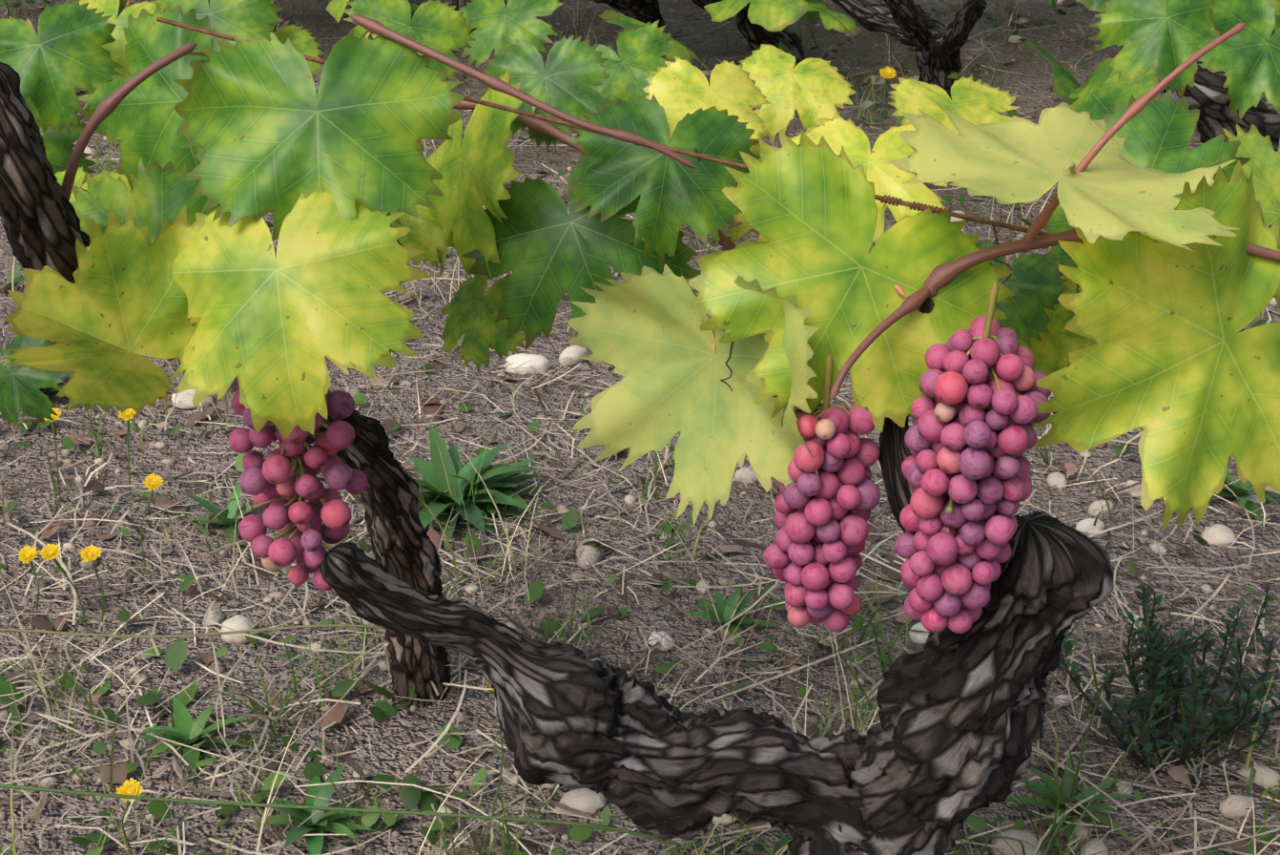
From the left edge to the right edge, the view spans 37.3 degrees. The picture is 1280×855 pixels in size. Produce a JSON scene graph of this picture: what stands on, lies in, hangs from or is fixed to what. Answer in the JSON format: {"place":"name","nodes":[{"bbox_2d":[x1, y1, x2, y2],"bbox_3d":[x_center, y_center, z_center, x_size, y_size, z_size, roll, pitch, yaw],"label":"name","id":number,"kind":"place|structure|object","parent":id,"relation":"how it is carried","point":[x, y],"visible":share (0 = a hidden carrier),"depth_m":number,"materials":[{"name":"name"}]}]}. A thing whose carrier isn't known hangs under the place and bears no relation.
{"place":"outdoors","nodes":[
{"label":"outdoors","id":0,"kind":"place"},
{"bbox_2d":[0,0,1279,854],"bbox_3d":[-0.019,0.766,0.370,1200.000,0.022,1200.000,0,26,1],"label":"ground","id":1,"kind":"structure","parent":0,"point":[392,753],"depth_m":1.67,"materials":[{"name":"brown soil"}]},
{"bbox_2d":[0,0,1279,854],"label":"ground weed leaves","id":2,"kind":"object","parent":1,"relation":"on","point":[381,712],"visible":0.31,"depth_m":1.50,"materials":[{"name":"green plant"}]},
{"bbox_2d":[0,0,1279,854],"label":"vine","id":3,"kind":"object","parent":1,"relation":"on","point":[349,187],"depth_m":1.04,"materials":[{"name":"green plant"}]},
{"bbox_2d":[156,16,1050,235],"bbox_3d":[0.073,-0.139,1.001,0.684,0.125,0.005,5,26,10],"label":"training wire","id":4,"kind":"object","parent":3,"relation":"attached to","point":[893,200],"visible":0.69,"depth_m":1.01,"materials":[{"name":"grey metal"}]},
{"bbox_2d":[252,280,1020,605],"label":"grape stems","id":5,"kind":"object","parent":3,"relation":"hanging from","point":[299,467],"visible":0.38,"depth_m":0.99,"materials":[{"name":"green plant"}]},
{"bbox_2d":[228,315,1051,633],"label":"grapes","id":6,"kind":"object","parent":3,"relation":"hanging from","point":[956,381],"visible":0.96,"depth_m":0.99,"materials":[{"name":"food"}]},
{"bbox_2d":[27,0,1279,399],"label":"vine shoots","id":7,"kind":"object","parent":3,"relation":"attached to","point":[943,275],"visible":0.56,"depth_m":0.97,"materials":[{"name":"brown plant"}]},
{"bbox_2d":[0,0,1279,854],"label":"straw","id":8,"kind":"object","parent":1,"relation":"on","point":[446,787],"visible":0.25,"depth_m":1.59,"materials":[{"name":"beige plant"}]},
{"bbox_2d":[0,41,1279,854],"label":"weeds","id":9,"kind":"object","parent":1,"relation":"on","point":[186,728],"visible":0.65,"depth_m":1.45,"materials":[{"name":"green plant"}]},
{"bbox_2d":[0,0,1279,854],"bbox_3d":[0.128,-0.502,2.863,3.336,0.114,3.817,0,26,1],"label":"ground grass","id":10,"kind":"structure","parent":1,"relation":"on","point":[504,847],"depth_m":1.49,"materials":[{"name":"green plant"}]},
{"bbox_2d":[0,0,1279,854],"bbox_3d":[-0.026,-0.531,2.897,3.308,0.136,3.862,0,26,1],"label":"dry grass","id":11,"kind":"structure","parent":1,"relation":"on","point":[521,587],"depth_m":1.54,"materials":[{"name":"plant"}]},
{"bbox_2d":[0,46,1279,854],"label":"weed stalks","id":12,"kind":"object","parent":1,"relation":"on","point":[1133,753],"visible":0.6,"depth_m":1.41,"materials":[{"name":"green plant"}]},
{"bbox_2d":[18,65,896,801],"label":"yellow flowers","id":13,"kind":"object","parent":12,"relation":"on","point":[133,787],"visible":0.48,"depth_m":1.55,"materials":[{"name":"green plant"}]},
{"bbox_2d":[0,0,1279,854],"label":"dead leaves","id":14,"kind":"object","parent":1,"relation":"on","point":[478,552],"visible":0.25,"depth_m":1.65,"materials":[{"name":"brown plant"}]},
{"bbox_2d":[83,0,1279,854],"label":"ground pebbles","id":15,"kind":"object","parent":1,"relation":"on","point":[590,801],"visible":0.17,"depth_m":1.60,"materials":[{"name":"beige stone"}]}
]}

